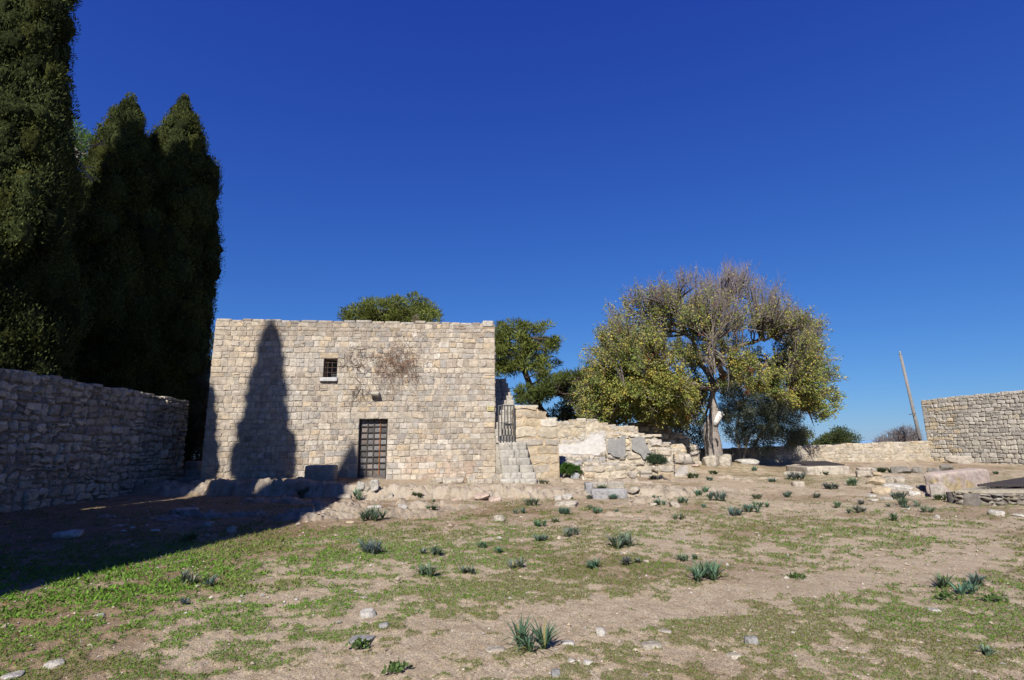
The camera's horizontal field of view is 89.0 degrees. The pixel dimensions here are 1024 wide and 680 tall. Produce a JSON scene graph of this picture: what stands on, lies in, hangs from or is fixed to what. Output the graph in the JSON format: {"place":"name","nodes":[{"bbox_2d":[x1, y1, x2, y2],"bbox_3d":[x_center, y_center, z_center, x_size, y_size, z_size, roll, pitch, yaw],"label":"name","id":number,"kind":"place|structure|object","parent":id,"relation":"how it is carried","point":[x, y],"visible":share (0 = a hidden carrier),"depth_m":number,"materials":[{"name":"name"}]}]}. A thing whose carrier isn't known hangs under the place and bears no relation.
{"place":"outdoors","nodes":[
{"label":"outdoors","id":0,"kind":"place"},
{"bbox_2d":[0,461,1023,679],"bbox_3d":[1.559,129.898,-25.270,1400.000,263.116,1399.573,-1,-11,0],"label":"ground","id":1,"kind":"structure","parent":0,"point":[263,493],"depth_m":6.37,"materials":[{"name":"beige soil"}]},
{"bbox_2d":[0,670,24,679],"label":"flat stone","id":2,"kind":"object","parent":1,"relation":"on","point":[19,673],"visible":0.98,"depth_m":3.81,"materials":[{"name":"stone"}]},
{"bbox_2d":[0,0,96,381],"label":"cypress tree","id":3,"kind":"object","parent":1,"relation":"on","point":[44,309],"visible":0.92,"depth_m":15.92,"materials":[{"name":"green plant"}]},
{"bbox_2d":[43,658,64,668],"bbox_3d":[-3.522,2.513,4.018,0.130,0.078,0.103,4,-12,-21],"label":"flat stone","id":4,"kind":"object","parent":1,"relation":"on","point":[51,664],"visible":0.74,"depth_m":3.98,"materials":[{"name":"stone"}]},
{"bbox_2d":[51,529,83,538],"bbox_3d":[-8.120,3.559,9.528,0.438,0.159,0.348,4,-12,-22],"label":"boulder","id":5,"kind":"object","parent":1,"relation":"on","point":[73,533],"visible":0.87,"depth_m":9.42,"materials":[{"name":"stone"}]},
{"bbox_2d":[68,119,96,168],"bbox_3d":[-22.786,-3.270,26.928,6.947,20.186,2.840,-10,-14,39],"label":"pine tree","id":6,"kind":"object","parent":1,"relation":"on","point":[83,137],"visible":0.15,"depth_m":27.65,"materials":[{"name":"green plant"}]},
{"bbox_2d":[0,368,189,513],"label":"courtyard wall","id":7,"kind":"structure","parent":1,"relation":"on","point":[65,441],"depth_m":14.82,"materials":[{"name":"stone"}]},
{"bbox_2d":[66,91,168,393],"bbox_3d":[-16.527,-2.506,20.873,5.264,16.778,4.914,-1,-11,0],"label":"cypress tree","id":8,"kind":"object","parent":1,"relation":"on","point":[115,244],"visible":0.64,"depth_m":20.29,"materials":[{"name":"green plant"}]},
{"bbox_2d":[75,140,105,182],"bbox_3d":[-16.440,-6.918,20.143,1.298,1.812,0.063,-1,-11,0],"label":"dead branch","id":9,"kind":"object","parent":8,"relation":"attached to","point":[97,144],"visible":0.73,"depth_m":20.12,"materials":[{"name":"grey wood"}]},
{"bbox_2d":[140,93,226,467],"bbox_3d":[-15.667,-2.927,23.438,5.117,18.217,5.252,-1,-11,0],"label":"cypress tree","id":10,"kind":"object","parent":1,"relation":"on","point":[187,191],"visible":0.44,"depth_m":22.63,"materials":[{"name":"green plant"}]},
{"bbox_2d":[175,477,199,480],"bbox_3d":[-11.793,5.169,19.165,1.030,0.228,0.568,-1,-11,0],"label":"stone step","id":11,"kind":"object","parent":1,"relation":"on","point":[186,478],"visible":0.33,"depth_m":18.91,"materials":[{"name":"stone"}]},
{"bbox_2d":[168,567,208,584],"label":"spiky plant","id":12,"kind":"object","parent":1,"relation":"on","point":[185,575],"visible":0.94,"depth_m":6.28,"materials":[{"name":"green plant"}]},
{"bbox_2d":[176,529,204,540],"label":"spiky plant","id":13,"kind":"object","parent":1,"relation":"on","point":[193,535],"visible":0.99,"depth_m":9.15,"materials":[{"name":"green plant"}]},
{"bbox_2d":[183,461,201,476],"bbox_3d":[-12.585,5.199,20.690,0.629,0.780,0.565,-1,-11,0],"label":"stone step","id":14,"kind":"object","parent":1,"relation":"on","point":[192,465],"visible":0.41,"depth_m":20.46,"materials":[{"name":"stone"}]},
{"bbox_2d":[184,470,200,476],"bbox_3d":[-12.129,5.212,19.970,0.607,0.451,0.570,-1,-11,0],"label":"stone step","id":15,"kind":"object","parent":1,"relation":"on","point":[192,473],"visible":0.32,"depth_m":19.73,"materials":[{"name":"stone"}]},
{"bbox_2d":[182,368,210,469],"bbox_3d":[-13.457,3.478,22.423,2.043,4.826,2.946,5,-12,-25],"label":"garden shrub","id":16,"kind":"object","parent":1,"relation":"on","point":[195,453],"visible":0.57,"depth_m":21.78,"materials":[{"name":"green plant"}]},
{"bbox_2d":[198,573,218,586],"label":"spiky plant","id":17,"kind":"object","parent":1,"relation":"on","point":[210,582],"visible":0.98,"depth_m":6.13,"materials":[{"name":"green plant"}]},
{"bbox_2d":[304,465,337,479],"bbox_3d":[-6.248,4.383,17.062,0.972,0.577,0.557,0,-11,-6],"label":"stone trough","id":18,"kind":"object","parent":1,"relation":"on","point":[322,472],"visible":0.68,"depth_m":16.82,"materials":[{"name":"stone"}]},
{"bbox_2d":[200,319,495,479],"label":"stone chapel","id":19,"kind":"structure","parent":1,"relation":"on","point":[279,399],"depth_m":18.50,"materials":[{"name":"stone"}]},
{"bbox_2d":[319,359,337,381],"bbox_3d":[-6.527,1.114,18.824,0.630,0.830,0.706,-1,-11,0],"label":"window","id":20,"kind":"structure","parent":19,"relation":"in","point":[331,367],"depth_m":18.75,"materials":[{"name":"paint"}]},
{"bbox_2d":[337,344,372,382],"bbox_3d":[-5.690,0.827,18.632,1.488,1.416,0.161,1,-11,-6],"label":"dark creeper","id":21,"kind":"object","parent":19,"relation":"attached to","point":[357,361],"visible":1,"depth_m":18.66,"materials":[{"name":"plant"}]},
{"bbox_2d":[358,419,387,478],"bbox_3d":[-4.913,3.868,18.446,0.988,2.098,0.098,1,-11,-6],"label":"door","id":22,"kind":"structure","parent":19,"relation":"in","point":[372,458],"depth_m":18.44,"materials":[{"name":"black metal"}]},
{"bbox_2d":[349,321,439,409],"bbox_3d":[-4.313,0.917,18.772,3.393,3.362,0.158,1,-11,-6],"label":"dry creeper","id":23,"kind":"object","parent":19,"relation":"hanging from","point":[399,364],"visible":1,"depth_m":18.82,"materials":[{"name":"brown plant"}]},
{"bbox_2d":[345,637,371,650],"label":"leafy weed","id":24,"kind":"object","parent":1,"relation":"on","point":[357,643],"visible":1,"depth_m":4.29,"materials":[{"name":"green plant"}]},
{"bbox_2d":[348,635,375,644],"bbox_3d":[-1.290,2.573,4.466,0.214,0.050,0.167,-1,-11,0],"label":"flat stone","id":25,"kind":"object","parent":1,"relation":"on","point":[354,637],"visible":0.64,"depth_m":4.46,"materials":[{"name":"stone"}]},
{"bbox_2d":[359,608,375,617],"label":"loose stone","id":26,"kind":"object","parent":1,"relation":"on","point":[367,612],"visible":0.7,"depth_m":5.11,"materials":[{"name":"stone"}]},
{"bbox_2d":[353,503,390,520],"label":"spiky plant","id":27,"kind":"object","parent":1,"relation":"on","point":[367,514],"visible":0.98,"depth_m":11.12,"materials":[{"name":"green plant"}]},
{"bbox_2d":[354,537,389,553],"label":"spiky plant","id":28,"kind":"object","parent":1,"relation":"on","point":[369,547],"visible":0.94,"depth_m":7.82,"materials":[{"name":"green plant"}]},
{"bbox_2d":[370,479,378,491],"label":"rough stone","id":29,"kind":"object","parent":1,"relation":"on","point":[374,485],"visible":1,"depth_m":14.87,"materials":[{"name":"stone"}]},
{"bbox_2d":[336,290,443,322],"bbox_3d":[-7.420,1.676,30.206,7.271,10.824,5.500,-1,-11,0],"label":"pine tree","id":30,"kind":"object","parent":1,"relation":"on","point":[390,310],"visible":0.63,"depth_m":29.32,"materials":[{"name":"green plant"}]},
{"bbox_2d":[381,659,413,674],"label":"leafy weed","id":31,"kind":"object","parent":1,"relation":"on","point":[394,666],"visible":1,"depth_m":3.83,"materials":[{"name":"green plant"}]},
{"bbox_2d":[408,561,443,576],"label":"spiky plant","id":32,"kind":"object","parent":1,"relation":"on","point":[429,571],"visible":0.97,"depth_m":6.51,"materials":[{"name":"green plant"}]},
{"bbox_2d":[474,493,489,499],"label":"flat stone","id":33,"kind":"object","parent":1,"relation":"on","point":[480,496],"visible":0.98,"depth_m":14.13,"materials":[{"name":"stone"}]},
{"bbox_2d":[486,645,504,652],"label":"flat stone","id":34,"kind":"object","parent":1,"relation":"on","point":[493,648],"visible":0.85,"depth_m":4.18,"materials":[{"name":"stone"}]},
{"bbox_2d":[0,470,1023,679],"bbox_3d":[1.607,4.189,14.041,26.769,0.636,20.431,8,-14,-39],"label":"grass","id":35,"kind":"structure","parent":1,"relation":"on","point":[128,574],"depth_m":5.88,"materials":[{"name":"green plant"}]},
{"bbox_2d":[495,378,536,483],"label":"stone stairs","id":36,"kind":"structure","parent":1,"relation":"on","point":[512,457],"depth_m":17.82,"materials":[{"name":"stone"}]},
{"bbox_2d":[498,405,514,440],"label":"iron gate","id":37,"kind":"structure","parent":36,"relation":"on","point":[501,422],"depth_m":18.30,"materials":[{"name":"grey metal"}]},
{"bbox_2d":[505,556,527,568],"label":"spiky plant","id":38,"kind":"object","parent":1,"relation":"on","point":[512,564],"visible":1,"depth_m":6.94,"materials":[{"name":"green plant"}]},
{"bbox_2d":[494,317,565,408],"bbox_3d":[0.726,2.611,29.069,5.048,8.647,4.744,-1,-11,0],"label":"pine tree","id":39,"kind":"object","parent":1,"relation":"on","point":[511,362],"visible":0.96,"depth_m":28.43,"materials":[{"name":"green plant"}]},
{"bbox_2d":[521,495,539,505],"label":"spiky plant","id":40,"kind":"object","parent":1,"relation":"on","point":[532,501],"visible":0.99,"depth_m":12.89,"materials":[{"name":"green plant"}]},
{"bbox_2d":[500,612,562,651],"bbox_3d":[0.135,2.356,4.186,0.546,0.242,0.499,-6,-12,25],"label":"spiky plant","id":41,"kind":"object","parent":1,"relation":"on","point":[520,636],"visible":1,"depth_m":4.19,"materials":[{"name":"green plant"}]},
{"bbox_2d":[512,405,559,477],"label":"ashlar wall","id":42,"kind":"structure","parent":1,"relation":"on","point":[536,430],"depth_m":18.46,"materials":[{"name":"stone"}]},
{"bbox_2d":[510,365,604,417],"bbox_3d":[2.540,3.850,27.218,5.472,5.482,3.601,-1,-11,0],"label":"pine tree","id":43,"kind":"object","parent":1,"relation":"on","point":[562,386],"visible":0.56,"depth_m":26.74,"materials":[{"name":"green plant"}]},
{"bbox_2d":[554,500,577,506],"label":"flat stone","id":44,"kind":"object","parent":1,"relation":"on","point":[570,503],"visible":0.85,"depth_m":12.74,"materials":[{"name":"stone"}]},
{"bbox_2d":[560,461,581,475],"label":"leafy plant","id":45,"kind":"object","parent":1,"relation":"on","point":[568,468],"visible":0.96,"depth_m":18.21,"materials":[{"name":"green plant"}]},
{"bbox_2d":[560,525,582,536],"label":"spiky plant","id":46,"kind":"object","parent":1,"relation":"on","point":[569,531],"visible":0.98,"depth_m":9.12,"materials":[{"name":"green plant"}]},
{"bbox_2d":[545,399,602,421],"bbox_3d":[4.257,5.192,31.157,5.234,4.282,4.127,-1,-11,0],"label":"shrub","id":47,"kind":"object","parent":1,"relation":"on","point":[565,413],"visible":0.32,"depth_m":30.55,"materials":[{"name":"green plant"}]},
{"bbox_2d":[584,482,592,493],"bbox_3d":[2.187,4.259,14.891,0.206,0.382,0.472,-1,-11,0],"label":"broken block","id":48,"kind":"object","parent":1,"relation":"on","point":[588,486],"depth_m":14.70,"materials":[{"name":"stone"}]},
{"bbox_2d":[582,557,605,568],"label":"spiky plant","id":49,"kind":"object","parent":1,"relation":"on","point":[592,563],"visible":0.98,"depth_m":6.83,"materials":[{"name":"green plant"}]},
{"bbox_2d":[558,418,638,457],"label":"plastered wall","id":50,"kind":"structure","parent":1,"relation":"on","point":[582,436],"depth_m":21.53,"materials":[{"name":"stone"}]},
{"bbox_2d":[595,627,605,635],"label":"loose stone","id":51,"kind":"object","parent":1,"relation":"on","point":[600,631],"visible":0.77,"depth_m":4.46,"materials":[{"name":"stone"}]},
{"bbox_2d":[580,461,637,479],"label":"bench wall","id":52,"kind":"structure","parent":1,"relation":"on","point":[590,470],"depth_m":17.80,"materials":[{"name":"stone"}]},
{"bbox_2d":[590,488,627,498],"bbox_3d":[2.642,4.218,14.184,0.992,0.330,0.287,-1,-11,0],"label":"marble slab","id":53,"kind":"object","parent":1,"relation":"on","point":[600,493],"depth_m":14.06,"materials":[{"name":"stone"}]},
{"bbox_2d":[607,481,623,488],"bbox_3d":[3.044,4.393,15.259,0.473,0.495,0.203,-1,-11,0],"label":"beige slab","id":54,"kind":"object","parent":1,"relation":"on","point":[615,484],"depth_m":15.19,"materials":[{"name":"stone"}]},
{"bbox_2d":[600,529,640,548],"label":"spiky plant","id":55,"kind":"object","parent":1,"relation":"on","point":[619,541],"visible":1,"depth_m":8.06,"materials":[{"name":"green plant"}]},
{"bbox_2d":[604,433,674,475],"bbox_3d":[4.833,4.545,19.717,2.584,2.047,0.826,-4,-12,17],"label":"panelled ruin","id":56,"kind":"object","parent":1,"relation":"on","point":[628,448],"visible":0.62,"depth_m":19.51,"materials":[{"name":"stone"}]},
{"bbox_2d":[639,471,652,476],"bbox_3d":[5.147,4.976,19.348,0.846,0.248,0.553,-1,-11,0],"label":"cornice block","id":57,"kind":"object","parent":1,"relation":"on","point":[645,473],"depth_m":19.11,"materials":[{"name":"stone"}]},
{"bbox_2d":[641,641,661,649],"bbox_3d":[1.128,2.481,4.226,0.167,0.048,0.133,-1,-11,0],"label":"flat stone","id":58,"kind":"object","parent":1,"relation":"on","point":[648,645],"visible":0.98,"depth_m":4.19,"materials":[{"name":"stone"}]},
{"bbox_2d":[645,453,669,478],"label":"ferula plant","id":59,"kind":"object","parent":1,"relation":"on","point":[654,459],"visible":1,"depth_m":17.54,"materials":[{"name":"green plant"}]},
{"bbox_2d":[651,449,674,478],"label":"stepped wall end","id":60,"kind":"structure","parent":1,"relation":"on","point":[665,471],"depth_m":18.74,"materials":[{"name":"stone"}]},
{"bbox_2d":[627,422,700,463],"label":"backdrop wall","id":61,"kind":"structure","parent":1,"relation":"on","point":[672,437],"depth_m":23.42,"materials":[{"name":"stone"}]},
{"bbox_2d":[674,465,687,476],"bbox_3d":[6.138,4.925,19.534,0.784,0.414,0.384,-1,-11,0],"label":"carved block","id":62,"kind":"object","parent":1,"relation":"on","point":[681,470],"depth_m":19.35,"materials":[{"name":"stone"}]},
{"bbox_2d":[664,405,707,453],"bbox_3d":[8.281,4.577,26.597,4.447,3.740,2.562,-1,-11,0],"label":"dense shrub","id":63,"kind":"object","parent":1,"relation":"on","point":[693,429],"visible":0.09,"depth_m":26.34,"materials":[{"name":"green plant"}]},
{"bbox_2d":[674,463,697,473],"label":"earth slope","id":64,"kind":"structure","parent":1,"relation":"on","point":[690,468],"depth_m":20.59,"materials":[{"name":"soil"}]},
{"bbox_2d":[680,559,729,581],"bbox_3d":[2.300,2.723,6.165,0.712,0.242,0.583,7,-14,-36],"label":"spiky plant","id":65,"kind":"object","parent":1,"relation":"on","point":[713,573],"visible":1,"depth_m":6.16,"materials":[{"name":"green plant"}]},
{"bbox_2d":[567,257,848,456],"bbox_3d":[9.377,0.486,24.679,13.869,10.514,9.271,-1,-11,0],"label":"yellowing tree","id":66,"kind":"object","parent":1,"relation":"on","point":[641,381],"visible":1,"depth_m":22.65,"materials":[{"name":"green plant"}]},
{"bbox_2d":[702,455,718,466],"bbox_3d":[8.667,5.349,22.803,0.719,0.629,0.587,-9,-14,35],"label":"boulder","id":67,"kind":"object","parent":1,"relation":"on","point":[710,461],"visible":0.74,"depth_m":22.57,"materials":[{"name":"stone"}]},
{"bbox_2d":[705,490,729,500],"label":"spiky plant","id":68,"kind":"object","parent":1,"relation":"on","point":[722,496],"visible":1,"depth_m":13.25,"materials":[{"name":"green plant"}]},
{"bbox_2d":[719,454,731,465],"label":"boulder","id":69,"kind":"object","parent":1,"relation":"on","point":[725,459],"visible":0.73,"depth_m":22.59,"materials":[{"name":"stone"}]},
{"bbox_2d":[724,505,743,515],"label":"spiky plant","id":70,"kind":"object","parent":1,"relation":"on","point":[738,511],"visible":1,"depth_m":11.08,"materials":[{"name":"green plant"}]},
{"bbox_2d":[726,652,741,659],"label":"flat stone","id":71,"kind":"object","parent":1,"relation":"on","point":[733,655],"visible":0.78,"depth_m":4.00,"materials":[{"name":"stone"}]},
{"bbox_2d":[734,459,759,464],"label":"boulder","id":72,"kind":"object","parent":1,"relation":"on","point":[750,461],"visible":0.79,"depth_m":23.07,"materials":[{"name":"stone"}]},
{"bbox_2d":[737,503,762,512],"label":"spiky plant","id":73,"kind":"object","parent":1,"relation":"on","point":[748,508],"visible":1,"depth_m":11.46,"materials":[{"name":"green plant"}]},
{"bbox_2d":[744,635,758,644],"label":"loose stone","id":74,"kind":"object","parent":1,"relation":"on","point":[752,639],"visible":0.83,"depth_m":4.24,"materials":[{"name":"stone"}]},
{"bbox_2d":[716,375,809,458],"bbox_3d":[12.466,3.950,25.983,5.751,4.770,3.742,-1,-11,0],"label":"olive tree","id":75,"kind":"object","parent":1,"relation":"on","point":[769,412],"visible":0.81,"depth_m":25.23,"materials":[{"name":"green plant"}]},
{"bbox_2d":[784,472,807,479],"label":"spiky plant","id":76,"kind":"object","parent":1,"relation":"on","point":[797,476],"visible":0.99,"depth_m":18.36,"materials":[{"name":"green plant"}]},
{"bbox_2d":[785,427,817,445],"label":"dense shrub","id":77,"kind":"object","parent":1,"relation":"on","point":[805,442],"visible":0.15,"depth_m":29.61,"materials":[{"name":"green plant"}]},
{"bbox_2d":[699,440,931,463],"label":"boundary wall","id":78,"kind":"structure","parent":1,"relation":"on","point":[886,451],"depth_m":27.71,"materials":[{"name":"stone"}]},
{"bbox_2d":[786,461,849,474],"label":"stone block","id":79,"kind":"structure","parent":1,"relation":"on","point":[818,467],"depth_m":20.50,"materials":[{"name":"stone"}]},
{"bbox_2d":[821,481,838,489],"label":"spiky plant","id":80,"kind":"object","parent":1,"relation":"on","point":[830,486],"visible":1,"depth_m":15.56,"materials":[{"name":"green plant"}]},
{"bbox_2d":[812,424,864,444],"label":"round bush","id":81,"kind":"object","parent":1,"relation":"on","point":[835,435],"visible":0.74,"depth_m":34.83,"materials":[{"name":"green plant"}]},
{"bbox_2d":[855,470,872,477],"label":"boulder","id":82,"kind":"object","parent":1,"relation":"on","point":[863,473],"visible":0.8,"depth_m":19.12,"materials":[{"name":"stone"}]},
{"bbox_2d":[866,477,886,484],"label":"boulder","id":83,"kind":"object","parent":1,"relation":"on","point":[877,480],"visible":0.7,"depth_m":16.50,"materials":[{"name":"stone"}]},
{"bbox_2d":[871,486,891,493],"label":"boulder","id":84,"kind":"object","parent":1,"relation":"on","point":[880,489],"visible":0.73,"depth_m":14.20,"materials":[{"name":"stone"}]},
{"bbox_2d":[882,483,913,491],"bbox_3d":[11.127,4.243,14.955,0.615,0.228,0.764,8,-14,-39],"label":"flat stone","id":85,"kind":"object","parent":1,"relation":"on","point":[901,487],"visible":0.65,"depth_m":14.77,"materials":[{"name":"stone"}]},
{"bbox_2d":[872,423,924,442],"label":"bare bush","id":86,"kind":"object","parent":1,"relation":"on","point":[905,435],"visible":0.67,"depth_m":32.45,"materials":[{"name":"grey plant"}]},
{"bbox_2d":[889,491,908,498],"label":"spiky plant","id":87,"kind":"object","parent":1,"relation":"on","point":[898,494],"visible":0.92,"depth_m":13.07,"materials":[{"name":"green plant"}]},
{"bbox_2d":[890,466,911,473],"bbox_3d":[15.414,5.189,20.645,0.700,0.341,0.539,-8,-13,32],"label":"boulder","id":88,"kind":"object","parent":1,"relation":"on","point":[900,469],"visible":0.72,"depth_m":20.52,"materials":[{"name":"stone"}]},
{"bbox_2d":[894,497,924,507],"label":"spiky plant","id":89,"kind":"object","parent":1,"relation":"on","point":[902,501],"visible":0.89,"depth_m":11.97,"materials":[{"name":"green plant"}]},
{"bbox_2d":[899,351,921,440],"bbox_3d":[23.608,3.853,30.716,0.759,6.524,0.325,-1,-11,0],"label":"concrete pole","id":90,"kind":"object","parent":1,"relation":"on","point":[911,401],"visible":0.91,"depth_m":30.79,"materials":[{"name":"concrete"}]},
{"bbox_2d":[925,571,961,587],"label":"spiky plant","id":91,"kind":"object","parent":1,"relation":"on","point":[942,582],"visible":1,"depth_m":5.79,"materials":[{"name":"green plant"}]},
{"bbox_2d":[939,464,954,470],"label":"boulder","id":92,"kind":"object","parent":1,"relation":"on","point":[944,467],"visible":0.67,"depth_m":21.27,"materials":[{"name":"stone"}]},
{"bbox_2d":[931,590,963,599],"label":"leafy weed","id":93,"kind":"object","parent":1,"relation":"on","point":[945,593],"visible":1,"depth_m":5.38,"materials":[{"name":"green plant"}]},
{"bbox_2d":[924,468,989,497],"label":"fallen slab","id":94,"kind":"structure","parent":1,"relation":"on","point":[940,482],"depth_m":14.12,"materials":[{"name":"stone"}]},
{"bbox_2d":[944,456,971,463],"bbox_3d":[22.158,5.977,25.864,1.055,0.462,0.423,-9,-14,35],"label":"boulder","id":95,"kind":"object","parent":1,"relation":"on","point":[960,459],"visible":0.78,"depth_m":25.69,"materials":[{"name":"stone"}]},
{"bbox_2d":[948,577,983,594],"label":"spiky plant","id":96,"kind":"object","parent":1,"relation":"on","point":[960,589],"visible":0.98,"depth_m":5.54,"materials":[{"name":"green plant"}]},
{"bbox_2d":[921,390,1023,464],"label":"tall stone wall","id":97,"kind":"structure","parent":1,"relation":"on","point":[984,428],"depth_m":25.86,"materials":[{"name":"stone"}]},
{"bbox_2d":[960,572,992,584],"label":"spiky plant","id":98,"kind":"object","parent":1,"relation":"on","point":[977,579],"visible":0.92,"depth_m":5.85,"materials":[{"name":"green plant"}]},
{"bbox_2d":[946,477,1023,506],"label":"grated cistern","id":99,"kind":"object","parent":1,"relation":"on","point":[1005,492],"visible":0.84,"depth_m":12.08,"materials":[{"name":"stone"}]},
{"bbox_2d":[974,643,999,656],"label":"spiky plant","id":100,"kind":"object","parent":1,"relation":"on","point":[987,651],"visible":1,"depth_m":3.98,"materials":[{"name":"green plant"}]},
{"bbox_2d":[974,592,1008,602],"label":"leafy weed","id":101,"kind":"object","parent":1,"relation":"on","point":[995,596],"visible":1,"depth_m":5.26,"materials":[{"name":"green plant"}]},
{"bbox_2d":[987,509,1004,515],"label":"loose stone","id":102,"kind":"object","parent":1,"relation":"on","point":[994,512],"visible":0.85,"depth_m":10.63,"materials":[{"name":"stone"}]},
{"bbox_2d":[66,0,1023,440],"label":"sky","id":103,"kind":"structure","parent":0,"point":[532,161],"materials":[{"name":"blue"}]},
{"bbox_2d":[694,439,926,448],"bbox_3d":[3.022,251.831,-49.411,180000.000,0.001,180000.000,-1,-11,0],"label":"sea","id":104,"kind":"structure","parent":0,"point":[725,444],"depth_m":29862.07,"materials":[{"name":"blue liquid"}]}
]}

